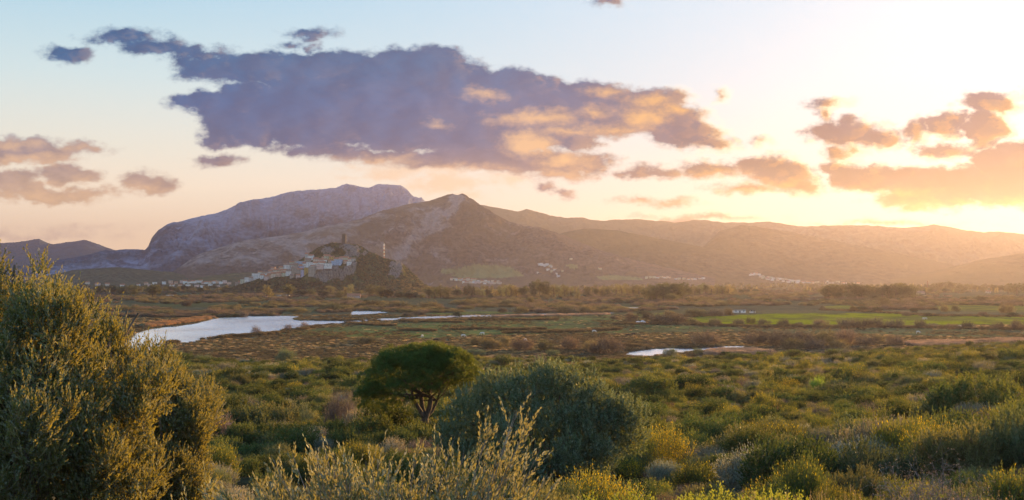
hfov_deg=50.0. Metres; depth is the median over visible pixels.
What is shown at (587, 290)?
eucalyptus tree
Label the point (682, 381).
mastic shrub
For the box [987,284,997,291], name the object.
eucalyptus tree
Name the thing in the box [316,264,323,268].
house
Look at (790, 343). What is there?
willow bush
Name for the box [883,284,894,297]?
eucalyptus tree
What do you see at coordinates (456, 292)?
round tree
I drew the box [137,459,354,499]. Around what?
olive sapling
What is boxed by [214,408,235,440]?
twiggy shrub
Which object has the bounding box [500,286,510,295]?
poplar tree
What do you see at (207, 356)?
wild olive bush
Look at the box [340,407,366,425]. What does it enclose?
silver shrub
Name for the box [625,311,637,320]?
tamarisk
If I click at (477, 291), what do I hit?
poplar tree
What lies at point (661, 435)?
mastic shrub
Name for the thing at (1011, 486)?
broom shrub
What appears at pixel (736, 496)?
rockrose shrub
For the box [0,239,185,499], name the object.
olive tree
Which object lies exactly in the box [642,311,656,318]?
tamarisk
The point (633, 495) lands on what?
glossy shrub
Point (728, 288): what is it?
poplar tree
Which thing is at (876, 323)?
tamarisk
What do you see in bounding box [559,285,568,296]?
poplar tree
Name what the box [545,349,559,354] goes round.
wild olive bush
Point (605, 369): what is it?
mastic shrub
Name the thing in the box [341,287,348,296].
poplar tree
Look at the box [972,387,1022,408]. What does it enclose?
mastic shrub
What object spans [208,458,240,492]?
silver shrub
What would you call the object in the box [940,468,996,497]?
mastic shrub
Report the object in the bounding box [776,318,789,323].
tamarisk
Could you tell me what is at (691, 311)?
willow bush
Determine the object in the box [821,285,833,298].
eucalyptus tree
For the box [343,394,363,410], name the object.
round bush
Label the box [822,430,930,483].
rockrose shrub
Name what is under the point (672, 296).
eucalyptus tree
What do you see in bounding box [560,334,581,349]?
tamarisk
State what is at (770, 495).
glossy shrub
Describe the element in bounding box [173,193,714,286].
mountain
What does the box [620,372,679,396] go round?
mastic shrub
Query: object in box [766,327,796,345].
tamarisk
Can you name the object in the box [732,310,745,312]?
farm building
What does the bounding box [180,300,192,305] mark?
tamarisk
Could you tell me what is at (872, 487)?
dry grass
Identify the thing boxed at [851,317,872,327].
tamarisk
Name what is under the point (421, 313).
tamarisk
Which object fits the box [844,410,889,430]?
broom shrub
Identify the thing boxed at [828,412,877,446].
rockrose shrub
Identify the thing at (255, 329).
bare bush
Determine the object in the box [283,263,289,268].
house
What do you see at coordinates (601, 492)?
gorse shrub
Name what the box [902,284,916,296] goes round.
eucalyptus tree
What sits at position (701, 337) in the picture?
tamarisk
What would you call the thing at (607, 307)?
willow bush
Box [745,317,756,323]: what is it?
willow bush
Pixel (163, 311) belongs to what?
willow bush
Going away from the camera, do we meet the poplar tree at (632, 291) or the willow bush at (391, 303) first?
the willow bush at (391, 303)
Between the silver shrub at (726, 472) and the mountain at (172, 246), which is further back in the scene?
the mountain at (172, 246)
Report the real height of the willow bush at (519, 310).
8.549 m
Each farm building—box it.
[347,293,360,297]
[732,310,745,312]
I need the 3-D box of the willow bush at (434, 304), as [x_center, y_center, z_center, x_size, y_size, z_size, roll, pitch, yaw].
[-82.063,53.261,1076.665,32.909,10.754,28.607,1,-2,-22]
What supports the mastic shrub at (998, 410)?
on the ground at (793, 312)
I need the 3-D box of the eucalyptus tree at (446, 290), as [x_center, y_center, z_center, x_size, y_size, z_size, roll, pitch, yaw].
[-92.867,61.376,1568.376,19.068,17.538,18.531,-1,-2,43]
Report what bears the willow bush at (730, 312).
on the ground at (793, 312)
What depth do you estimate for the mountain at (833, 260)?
6117.24 m
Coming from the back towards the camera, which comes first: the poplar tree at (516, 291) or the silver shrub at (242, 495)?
the poplar tree at (516, 291)
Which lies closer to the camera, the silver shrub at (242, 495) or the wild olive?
the silver shrub at (242, 495)
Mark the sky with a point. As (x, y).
(122, 121)
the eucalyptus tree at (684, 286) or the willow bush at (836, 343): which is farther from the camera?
the eucalyptus tree at (684, 286)
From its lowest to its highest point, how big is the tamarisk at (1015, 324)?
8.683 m
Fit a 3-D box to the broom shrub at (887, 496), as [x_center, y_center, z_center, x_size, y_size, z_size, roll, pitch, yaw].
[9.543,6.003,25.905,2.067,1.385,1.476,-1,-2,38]
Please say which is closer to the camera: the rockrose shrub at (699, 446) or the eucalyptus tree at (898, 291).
the rockrose shrub at (699, 446)
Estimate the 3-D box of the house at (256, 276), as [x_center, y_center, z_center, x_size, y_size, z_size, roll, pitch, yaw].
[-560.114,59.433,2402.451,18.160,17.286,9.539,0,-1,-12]
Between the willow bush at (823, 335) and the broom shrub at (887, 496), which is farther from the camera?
the willow bush at (823, 335)
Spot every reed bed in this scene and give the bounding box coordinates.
[145,315,215,326]
[491,312,1023,355]
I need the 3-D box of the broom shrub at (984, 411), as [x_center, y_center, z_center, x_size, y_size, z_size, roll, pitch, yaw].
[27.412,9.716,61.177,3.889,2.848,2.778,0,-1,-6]
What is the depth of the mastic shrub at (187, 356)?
370.46 m
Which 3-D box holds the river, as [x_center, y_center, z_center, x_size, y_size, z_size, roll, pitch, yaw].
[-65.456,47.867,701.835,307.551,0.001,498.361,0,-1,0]
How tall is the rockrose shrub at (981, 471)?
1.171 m
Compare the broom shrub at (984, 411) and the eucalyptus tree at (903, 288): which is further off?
the eucalyptus tree at (903, 288)
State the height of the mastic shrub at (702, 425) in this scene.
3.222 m
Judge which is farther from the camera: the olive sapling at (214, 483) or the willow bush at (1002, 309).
the willow bush at (1002, 309)
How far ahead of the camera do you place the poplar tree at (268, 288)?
1606.61 m
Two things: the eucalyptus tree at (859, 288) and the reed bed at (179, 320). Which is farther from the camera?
the eucalyptus tree at (859, 288)
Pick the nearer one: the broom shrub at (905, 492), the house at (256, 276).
the broom shrub at (905, 492)
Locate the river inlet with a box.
[351,311,387,314]
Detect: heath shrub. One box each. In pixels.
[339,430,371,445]
[654,492,683,499]
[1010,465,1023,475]
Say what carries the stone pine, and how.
on the ground at (793, 312)
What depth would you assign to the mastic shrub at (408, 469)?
33.09 m
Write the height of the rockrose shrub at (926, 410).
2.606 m
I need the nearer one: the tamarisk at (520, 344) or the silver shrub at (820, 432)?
the silver shrub at (820, 432)
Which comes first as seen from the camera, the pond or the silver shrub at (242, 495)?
the silver shrub at (242, 495)
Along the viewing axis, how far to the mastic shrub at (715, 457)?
47.98 m
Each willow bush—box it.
[155,308,175,313]
[237,298,253,303]
[286,306,309,313]
[318,300,341,309]
[340,296,359,300]
[350,335,380,343]
[363,298,379,304]
[381,300,411,306]
[414,300,439,307]
[456,299,481,305]
[467,336,483,344]
[478,338,508,348]
[498,298,524,304]
[500,333,512,345]
[512,305,530,312]
[535,339,556,350]
[553,303,579,313]
[577,304,596,312]
[579,338,597,349]
[601,303,614,309]
[636,309,654,314]
[661,309,680,315]
[681,308,708,316]
[686,317,699,322]
[723,308,734,314]
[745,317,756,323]
[779,337,807,348]
[812,325,835,345]
[827,338,850,348]
[872,333,886,341]
[940,304,951,311]
[951,304,960,311]
[974,294,986,299]
[996,302,1017,312]
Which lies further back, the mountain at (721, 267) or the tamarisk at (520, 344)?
the mountain at (721, 267)
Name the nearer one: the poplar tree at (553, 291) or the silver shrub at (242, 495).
the silver shrub at (242, 495)
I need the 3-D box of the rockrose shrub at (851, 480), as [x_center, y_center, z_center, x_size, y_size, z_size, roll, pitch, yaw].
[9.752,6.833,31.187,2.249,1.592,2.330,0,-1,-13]
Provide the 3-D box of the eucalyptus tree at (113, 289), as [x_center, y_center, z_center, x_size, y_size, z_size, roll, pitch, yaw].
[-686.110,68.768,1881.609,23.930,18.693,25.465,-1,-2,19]
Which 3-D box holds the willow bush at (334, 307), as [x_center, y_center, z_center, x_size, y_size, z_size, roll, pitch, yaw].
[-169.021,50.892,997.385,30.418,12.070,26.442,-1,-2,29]
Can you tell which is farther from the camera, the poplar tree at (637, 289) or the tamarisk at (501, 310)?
the poplar tree at (637, 289)
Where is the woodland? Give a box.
[2,281,1023,292]
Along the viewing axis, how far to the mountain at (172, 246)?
6362.42 m
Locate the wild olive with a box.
[427,355,655,488]
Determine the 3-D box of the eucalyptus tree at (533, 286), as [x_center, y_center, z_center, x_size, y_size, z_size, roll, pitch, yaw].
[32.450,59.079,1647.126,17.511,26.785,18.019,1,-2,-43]
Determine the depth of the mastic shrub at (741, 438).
53.76 m
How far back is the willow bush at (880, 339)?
513.89 m
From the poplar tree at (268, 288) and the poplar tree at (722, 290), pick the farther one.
the poplar tree at (722, 290)
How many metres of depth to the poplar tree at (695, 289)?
1829.37 m
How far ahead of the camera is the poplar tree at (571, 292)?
1645.67 m
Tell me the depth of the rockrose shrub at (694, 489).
33.54 m
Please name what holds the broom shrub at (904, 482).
on the ground at (793, 312)
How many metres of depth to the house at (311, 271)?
2325.36 m
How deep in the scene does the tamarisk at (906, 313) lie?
855.02 m
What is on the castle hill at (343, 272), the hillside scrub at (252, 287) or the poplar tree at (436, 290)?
the hillside scrub at (252, 287)
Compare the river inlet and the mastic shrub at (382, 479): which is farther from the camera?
the river inlet
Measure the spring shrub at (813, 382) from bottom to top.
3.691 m
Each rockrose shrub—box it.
[206,465,232,486]
[218,401,274,427]
[244,473,300,497]
[252,481,325,499]
[255,400,302,423]
[255,429,288,444]
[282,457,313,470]
[413,446,439,458]
[415,454,442,468]
[467,464,566,499]
[520,484,591,499]
[546,477,584,499]
[611,445,654,477]
[663,438,708,463]
[676,479,726,498]
[683,491,727,499]
[684,453,729,473]
[702,419,784,452]
[710,488,760,499]
[747,430,796,448]
[752,413,806,435]
[776,419,817,434]
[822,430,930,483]
[825,462,891,499]
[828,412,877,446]
[905,415,1015,479]
[906,398,949,418]
[939,482,1005,499]
[946,469,1016,499]
[955,484,1016,499]
[959,462,1023,481]
[980,400,1023,476]
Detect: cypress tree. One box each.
[466,284,471,294]
[470,286,474,295]
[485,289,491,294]
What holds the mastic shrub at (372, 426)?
on the ground at (793, 312)
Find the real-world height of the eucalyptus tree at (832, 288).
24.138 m
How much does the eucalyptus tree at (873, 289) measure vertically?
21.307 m
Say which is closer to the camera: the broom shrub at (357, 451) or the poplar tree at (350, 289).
the broom shrub at (357, 451)
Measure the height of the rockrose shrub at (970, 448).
2.719 m
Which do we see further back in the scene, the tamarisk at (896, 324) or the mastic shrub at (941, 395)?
the tamarisk at (896, 324)
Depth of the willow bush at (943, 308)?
967.34 m
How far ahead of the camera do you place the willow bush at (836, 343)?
463.83 m
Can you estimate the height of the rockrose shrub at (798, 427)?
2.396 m
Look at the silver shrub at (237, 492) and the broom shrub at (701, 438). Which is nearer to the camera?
the silver shrub at (237, 492)
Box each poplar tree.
[262,285,273,296]
[325,285,335,292]
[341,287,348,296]
[346,284,353,292]
[429,287,439,298]
[475,288,480,295]
[496,286,504,295]
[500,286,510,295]
[506,284,516,295]
[511,285,520,296]
[548,284,557,295]
[555,285,563,295]
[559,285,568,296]
[566,286,575,297]
[596,286,606,295]
[612,285,619,294]
[618,285,625,294]
[623,284,631,293]
[627,284,637,294]
[634,284,641,294]
[691,285,698,295]
[695,284,704,293]
[707,285,715,294]
[714,284,720,294]
[717,285,726,294]
[724,284,733,293]
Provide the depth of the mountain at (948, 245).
7219.90 m
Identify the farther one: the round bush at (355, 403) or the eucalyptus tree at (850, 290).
the eucalyptus tree at (850, 290)
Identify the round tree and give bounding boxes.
[179,285,191,289]
[292,290,306,294]
[317,290,328,295]
[381,289,393,297]
[394,291,405,297]
[402,291,418,298]
[451,289,461,295]
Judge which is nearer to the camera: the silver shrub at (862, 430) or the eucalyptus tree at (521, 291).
the silver shrub at (862, 430)
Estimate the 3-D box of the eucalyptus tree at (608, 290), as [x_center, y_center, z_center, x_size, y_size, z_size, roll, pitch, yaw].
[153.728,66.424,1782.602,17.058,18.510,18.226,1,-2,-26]
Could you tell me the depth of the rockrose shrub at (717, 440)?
56.87 m
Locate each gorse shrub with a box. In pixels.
[540,459,649,499]
[631,419,698,473]
[742,473,804,499]
[896,412,964,474]
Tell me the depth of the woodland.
2803.83 m
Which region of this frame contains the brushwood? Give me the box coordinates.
[39,285,1023,316]
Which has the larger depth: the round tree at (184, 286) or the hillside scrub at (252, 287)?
the round tree at (184, 286)
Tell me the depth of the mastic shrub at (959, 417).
48.02 m
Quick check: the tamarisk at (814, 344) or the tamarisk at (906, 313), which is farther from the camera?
the tamarisk at (906, 313)
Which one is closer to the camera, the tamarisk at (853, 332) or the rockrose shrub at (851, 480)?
the rockrose shrub at (851, 480)
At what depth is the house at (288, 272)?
2372.71 m
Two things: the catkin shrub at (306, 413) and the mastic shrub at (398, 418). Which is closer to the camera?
the mastic shrub at (398, 418)
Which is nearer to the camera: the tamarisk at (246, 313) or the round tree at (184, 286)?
the tamarisk at (246, 313)
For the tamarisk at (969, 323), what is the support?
on the ground at (793, 312)
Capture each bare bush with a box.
[251,325,260,332]
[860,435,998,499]
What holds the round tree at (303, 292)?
on the ground at (793, 312)
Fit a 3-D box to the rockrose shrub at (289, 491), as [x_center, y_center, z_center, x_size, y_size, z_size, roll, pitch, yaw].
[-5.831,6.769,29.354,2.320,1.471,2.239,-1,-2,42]
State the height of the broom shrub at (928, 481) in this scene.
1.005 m
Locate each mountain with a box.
[0,239,114,279]
[10,184,424,281]
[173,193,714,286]
[481,205,1023,265]
[561,228,829,283]
[703,225,952,283]
[890,253,1023,285]
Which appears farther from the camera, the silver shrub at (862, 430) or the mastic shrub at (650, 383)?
the mastic shrub at (650, 383)
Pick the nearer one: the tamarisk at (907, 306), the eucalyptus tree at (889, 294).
the tamarisk at (907, 306)
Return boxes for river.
[126,313,575,349]
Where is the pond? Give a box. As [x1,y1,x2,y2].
[627,346,744,355]
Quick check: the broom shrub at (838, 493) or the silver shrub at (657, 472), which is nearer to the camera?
the broom shrub at (838, 493)
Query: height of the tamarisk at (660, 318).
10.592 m
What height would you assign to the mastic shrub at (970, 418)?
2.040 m
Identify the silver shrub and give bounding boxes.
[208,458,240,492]
[208,479,236,490]
[210,486,257,499]
[216,485,256,497]
[227,483,253,497]
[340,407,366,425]
[643,456,684,483]
[684,444,735,461]
[710,439,771,492]
[803,425,836,446]
[825,433,900,463]
[826,409,919,449]
[949,401,996,415]
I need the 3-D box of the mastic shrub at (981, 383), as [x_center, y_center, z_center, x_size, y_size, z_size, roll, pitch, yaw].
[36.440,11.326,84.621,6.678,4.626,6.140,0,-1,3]
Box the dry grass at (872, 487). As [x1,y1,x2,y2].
[565,461,1012,499]
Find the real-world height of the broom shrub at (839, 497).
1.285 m
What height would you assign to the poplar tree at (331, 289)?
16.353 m
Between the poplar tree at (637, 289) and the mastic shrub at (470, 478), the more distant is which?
the poplar tree at (637, 289)
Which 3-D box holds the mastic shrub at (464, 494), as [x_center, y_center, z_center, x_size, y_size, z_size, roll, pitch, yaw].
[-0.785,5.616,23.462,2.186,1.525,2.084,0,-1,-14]
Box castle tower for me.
[342,234,345,243]
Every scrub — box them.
[42,339,1023,499]
[221,242,432,291]
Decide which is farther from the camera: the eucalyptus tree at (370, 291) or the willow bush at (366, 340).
the eucalyptus tree at (370, 291)
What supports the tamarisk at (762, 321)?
on the ground at (793, 312)
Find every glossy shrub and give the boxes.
[569,481,717,499]
[677,479,808,499]
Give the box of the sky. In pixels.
[0,0,1023,249]
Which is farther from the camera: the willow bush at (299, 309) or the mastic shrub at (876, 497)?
the willow bush at (299, 309)
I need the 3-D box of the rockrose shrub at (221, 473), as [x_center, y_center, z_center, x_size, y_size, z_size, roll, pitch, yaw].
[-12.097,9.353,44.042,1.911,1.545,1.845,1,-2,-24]
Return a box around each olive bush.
[103,325,229,499]
[193,354,211,358]
[273,346,298,361]
[467,349,484,355]
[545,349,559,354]
[662,348,677,355]
[692,347,702,353]
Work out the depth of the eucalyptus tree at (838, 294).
1496.31 m
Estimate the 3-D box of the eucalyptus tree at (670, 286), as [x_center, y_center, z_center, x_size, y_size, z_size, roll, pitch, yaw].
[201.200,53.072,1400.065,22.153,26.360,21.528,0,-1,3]
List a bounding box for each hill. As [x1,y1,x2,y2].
[15,267,188,287]
[185,272,257,288]
[237,243,429,291]
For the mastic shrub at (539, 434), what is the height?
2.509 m
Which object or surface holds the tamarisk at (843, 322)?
on the ground at (793, 312)
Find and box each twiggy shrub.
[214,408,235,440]
[322,387,356,422]
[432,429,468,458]
[668,481,704,498]
[736,374,749,386]
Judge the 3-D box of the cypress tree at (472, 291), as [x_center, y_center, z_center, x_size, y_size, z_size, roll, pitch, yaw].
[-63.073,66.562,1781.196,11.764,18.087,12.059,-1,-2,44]
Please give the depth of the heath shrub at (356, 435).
74.52 m
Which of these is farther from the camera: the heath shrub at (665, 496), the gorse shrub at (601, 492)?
the heath shrub at (665, 496)
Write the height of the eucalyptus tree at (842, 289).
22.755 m
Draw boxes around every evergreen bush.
[453,311,461,315]
[872,306,882,310]
[1006,312,1019,315]
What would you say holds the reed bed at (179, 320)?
on the ground at (793, 312)
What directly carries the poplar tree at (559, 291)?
on the ground at (793, 312)
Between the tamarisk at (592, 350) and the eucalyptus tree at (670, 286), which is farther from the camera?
the eucalyptus tree at (670, 286)
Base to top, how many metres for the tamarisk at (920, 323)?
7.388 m
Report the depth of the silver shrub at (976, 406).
76.09 m
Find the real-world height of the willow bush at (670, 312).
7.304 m
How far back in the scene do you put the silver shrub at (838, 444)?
42.53 m
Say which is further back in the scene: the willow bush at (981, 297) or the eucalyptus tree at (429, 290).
the eucalyptus tree at (429, 290)
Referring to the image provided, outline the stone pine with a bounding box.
[350,340,484,424]
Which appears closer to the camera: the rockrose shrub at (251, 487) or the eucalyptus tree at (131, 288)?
the rockrose shrub at (251, 487)
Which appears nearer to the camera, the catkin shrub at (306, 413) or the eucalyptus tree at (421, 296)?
the catkin shrub at (306, 413)
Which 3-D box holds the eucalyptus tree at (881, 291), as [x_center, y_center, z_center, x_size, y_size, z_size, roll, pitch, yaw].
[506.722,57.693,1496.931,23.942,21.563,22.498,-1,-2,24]
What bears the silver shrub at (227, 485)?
on the ground at (793, 312)
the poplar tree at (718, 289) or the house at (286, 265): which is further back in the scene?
the house at (286, 265)
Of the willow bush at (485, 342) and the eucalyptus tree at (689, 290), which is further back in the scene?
the eucalyptus tree at (689, 290)
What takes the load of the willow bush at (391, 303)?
on the ground at (793, 312)
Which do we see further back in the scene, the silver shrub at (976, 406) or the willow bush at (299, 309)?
the willow bush at (299, 309)
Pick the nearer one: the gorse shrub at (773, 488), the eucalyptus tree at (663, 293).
the gorse shrub at (773, 488)
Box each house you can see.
[252,273,259,279]
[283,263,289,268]
[286,269,290,275]
[291,266,298,273]
[304,267,307,275]
[308,266,315,276]
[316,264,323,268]
[323,254,330,259]
[324,263,331,268]
[334,259,342,264]
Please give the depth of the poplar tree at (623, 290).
1830.36 m
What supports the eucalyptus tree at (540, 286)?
on the ground at (793, 312)
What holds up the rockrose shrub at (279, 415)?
on the ground at (793, 312)
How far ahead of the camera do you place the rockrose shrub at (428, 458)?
49.56 m
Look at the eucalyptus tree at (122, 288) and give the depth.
1933.29 m
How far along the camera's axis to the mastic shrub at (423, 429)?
75.37 m
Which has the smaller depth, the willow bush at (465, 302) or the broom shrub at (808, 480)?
the broom shrub at (808, 480)
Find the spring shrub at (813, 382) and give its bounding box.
[808,376,826,388]
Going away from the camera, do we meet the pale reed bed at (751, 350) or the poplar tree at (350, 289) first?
the pale reed bed at (751, 350)
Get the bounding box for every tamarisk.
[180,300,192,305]
[205,307,225,313]
[239,310,249,316]
[402,312,413,316]
[411,309,425,315]
[497,307,506,312]
[509,336,534,349]
[533,306,546,312]
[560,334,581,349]
[585,335,628,353]
[587,344,600,352]
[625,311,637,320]
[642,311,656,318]
[648,312,677,323]
[668,313,687,322]
[689,329,722,343]
[705,308,725,316]
[708,317,722,323]
[732,318,744,323]
[739,330,769,344]
[756,318,772,323]
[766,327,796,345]
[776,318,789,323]
[793,329,819,344]
[803,338,827,348]
[812,319,829,324]
[831,329,858,336]
[832,317,855,326]
[835,325,858,344]
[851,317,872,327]
[852,335,879,344]
[867,316,886,327]
[884,317,905,327]
[884,335,907,344]
[900,305,914,308]
[902,310,910,315]
[913,318,927,325]
[960,320,973,326]
[991,322,1003,327]
[1009,319,1023,328]
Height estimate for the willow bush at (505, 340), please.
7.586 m
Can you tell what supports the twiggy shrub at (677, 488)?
on the ground at (793, 312)
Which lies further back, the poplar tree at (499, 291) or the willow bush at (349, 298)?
the poplar tree at (499, 291)
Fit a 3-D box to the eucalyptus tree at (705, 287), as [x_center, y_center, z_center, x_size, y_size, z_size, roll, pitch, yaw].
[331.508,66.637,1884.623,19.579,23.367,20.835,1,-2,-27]
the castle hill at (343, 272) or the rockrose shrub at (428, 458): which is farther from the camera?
the castle hill at (343, 272)
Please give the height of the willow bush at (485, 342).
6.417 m
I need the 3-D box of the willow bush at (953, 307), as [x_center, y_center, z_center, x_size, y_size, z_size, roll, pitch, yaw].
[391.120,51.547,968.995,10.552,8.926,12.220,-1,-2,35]
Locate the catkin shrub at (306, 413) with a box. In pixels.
[286,395,314,423]
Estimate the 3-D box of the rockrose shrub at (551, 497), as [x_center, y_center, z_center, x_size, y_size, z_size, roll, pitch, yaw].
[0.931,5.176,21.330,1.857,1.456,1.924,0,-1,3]
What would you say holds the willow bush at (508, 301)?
on the ground at (793, 312)
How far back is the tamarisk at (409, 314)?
844.21 m
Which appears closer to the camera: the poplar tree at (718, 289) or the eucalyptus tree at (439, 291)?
the eucalyptus tree at (439, 291)
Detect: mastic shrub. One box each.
[173,351,193,359]
[237,400,297,422]
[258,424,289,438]
[262,421,321,453]
[267,452,314,470]
[309,455,376,483]
[345,473,427,499]
[346,407,396,443]
[361,401,418,432]
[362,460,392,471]
[377,452,469,498]
[396,418,449,443]
[432,479,510,499]
[452,461,496,487]
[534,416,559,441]
[574,476,663,499]
[596,365,625,373]
[604,431,661,450]
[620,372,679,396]
[633,427,676,449]
[647,418,690,436]
[669,373,711,390]
[671,411,745,438]
[675,424,729,443]
[697,450,743,469]
[718,423,778,454]
[735,429,846,492]
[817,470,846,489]
[827,494,881,499]
[913,379,978,416]
[919,405,995,430]
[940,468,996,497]
[946,415,989,432]
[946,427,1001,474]
[947,367,1022,406]
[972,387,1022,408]
[984,394,1023,424]
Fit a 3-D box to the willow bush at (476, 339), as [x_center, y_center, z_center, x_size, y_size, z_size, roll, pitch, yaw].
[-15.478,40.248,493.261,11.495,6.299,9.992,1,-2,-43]
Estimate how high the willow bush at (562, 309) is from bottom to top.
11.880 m
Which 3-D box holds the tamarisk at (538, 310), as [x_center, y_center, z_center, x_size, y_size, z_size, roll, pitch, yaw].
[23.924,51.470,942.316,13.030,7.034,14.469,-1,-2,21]
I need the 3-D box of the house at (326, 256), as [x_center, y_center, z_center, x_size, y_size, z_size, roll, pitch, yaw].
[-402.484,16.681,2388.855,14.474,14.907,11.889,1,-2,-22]
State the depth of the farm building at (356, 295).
1643.47 m
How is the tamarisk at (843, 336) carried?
on the ground at (793, 312)
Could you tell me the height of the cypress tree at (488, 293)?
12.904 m
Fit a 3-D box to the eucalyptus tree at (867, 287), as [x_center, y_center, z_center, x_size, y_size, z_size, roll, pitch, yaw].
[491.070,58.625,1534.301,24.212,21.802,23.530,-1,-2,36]
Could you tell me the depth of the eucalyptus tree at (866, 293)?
1529.44 m
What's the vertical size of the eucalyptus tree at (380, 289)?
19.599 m
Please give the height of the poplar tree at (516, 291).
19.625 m
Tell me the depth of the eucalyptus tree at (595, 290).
1732.65 m
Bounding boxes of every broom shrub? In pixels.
[204,436,242,484]
[292,450,329,484]
[339,437,383,467]
[668,456,717,492]
[680,427,716,463]
[742,411,814,440]
[768,446,836,499]
[812,477,864,499]
[818,489,871,499]
[819,420,843,432]
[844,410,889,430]
[864,406,937,459]
[871,471,923,499]
[878,473,952,499]
[901,478,940,499]
[914,472,956,490]
[977,402,1003,419]
[980,460,1023,499]
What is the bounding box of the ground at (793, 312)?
[3,283,1023,493]
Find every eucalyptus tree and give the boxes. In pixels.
[84,289,95,298]
[96,285,106,292]
[107,285,119,293]
[116,286,127,294]
[127,285,140,295]
[142,283,162,296]
[279,284,296,295]
[334,291,344,298]
[363,284,376,296]
[375,285,386,297]
[416,294,425,297]
[421,287,434,298]
[431,286,446,297]
[441,288,452,296]
[517,286,528,294]
[526,297,534,301]
[528,281,539,295]
[535,278,545,295]
[542,281,551,294]
[584,286,592,295]
[593,287,598,294]
[602,286,611,294]
[639,287,649,296]
[645,284,657,299]
[648,292,657,299]
[650,283,665,299]
[657,283,671,299]
[662,282,676,298]
[664,293,679,300]
[671,283,686,300]
[675,281,688,298]
[684,286,692,297]
[699,282,710,293]
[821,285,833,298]
[826,283,840,298]
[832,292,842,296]
[833,284,846,297]
[842,283,858,297]
[848,284,864,297]
[859,284,869,297]
[864,285,872,294]
[867,285,883,294]
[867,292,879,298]
[876,286,890,297]
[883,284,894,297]
[890,283,905,297]
[895,282,910,298]
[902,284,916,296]
[910,285,921,297]
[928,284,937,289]
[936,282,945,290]
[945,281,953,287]
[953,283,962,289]
[963,284,970,290]
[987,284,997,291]
[1004,283,1014,293]
[1008,283,1023,294]
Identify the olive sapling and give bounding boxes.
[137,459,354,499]
[197,389,561,499]
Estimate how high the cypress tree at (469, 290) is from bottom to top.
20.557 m
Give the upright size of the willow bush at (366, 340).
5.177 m
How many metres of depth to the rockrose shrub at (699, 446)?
56.50 m
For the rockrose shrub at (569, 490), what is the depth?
25.14 m
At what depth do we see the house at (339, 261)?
2346.62 m
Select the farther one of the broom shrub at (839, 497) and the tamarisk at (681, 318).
the tamarisk at (681, 318)
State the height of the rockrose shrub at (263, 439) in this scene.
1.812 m
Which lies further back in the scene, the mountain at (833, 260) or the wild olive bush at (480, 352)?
the mountain at (833, 260)
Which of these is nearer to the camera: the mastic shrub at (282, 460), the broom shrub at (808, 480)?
the broom shrub at (808, 480)
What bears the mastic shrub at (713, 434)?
on the ground at (793, 312)
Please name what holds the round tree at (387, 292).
on the ground at (793, 312)
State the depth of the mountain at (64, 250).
9363.72 m
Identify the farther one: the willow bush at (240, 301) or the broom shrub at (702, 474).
the willow bush at (240, 301)
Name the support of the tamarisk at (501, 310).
on the ground at (793, 312)
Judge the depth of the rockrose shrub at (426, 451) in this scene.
61.25 m
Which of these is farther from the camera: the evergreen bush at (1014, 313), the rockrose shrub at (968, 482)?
the evergreen bush at (1014, 313)
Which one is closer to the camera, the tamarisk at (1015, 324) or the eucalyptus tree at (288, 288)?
the tamarisk at (1015, 324)
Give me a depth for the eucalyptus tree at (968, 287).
2434.48 m
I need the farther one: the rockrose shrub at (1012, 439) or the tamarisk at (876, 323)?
the tamarisk at (876, 323)
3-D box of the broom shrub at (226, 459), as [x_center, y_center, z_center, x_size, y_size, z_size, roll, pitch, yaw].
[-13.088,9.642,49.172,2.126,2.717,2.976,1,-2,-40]
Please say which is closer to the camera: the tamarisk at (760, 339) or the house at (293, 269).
the tamarisk at (760, 339)
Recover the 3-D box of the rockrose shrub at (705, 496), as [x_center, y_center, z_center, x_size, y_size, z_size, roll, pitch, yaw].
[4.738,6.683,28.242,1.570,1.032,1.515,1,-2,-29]
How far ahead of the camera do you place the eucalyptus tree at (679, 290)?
1398.50 m
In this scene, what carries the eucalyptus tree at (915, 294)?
on the ground at (793, 312)
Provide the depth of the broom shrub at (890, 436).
43.20 m

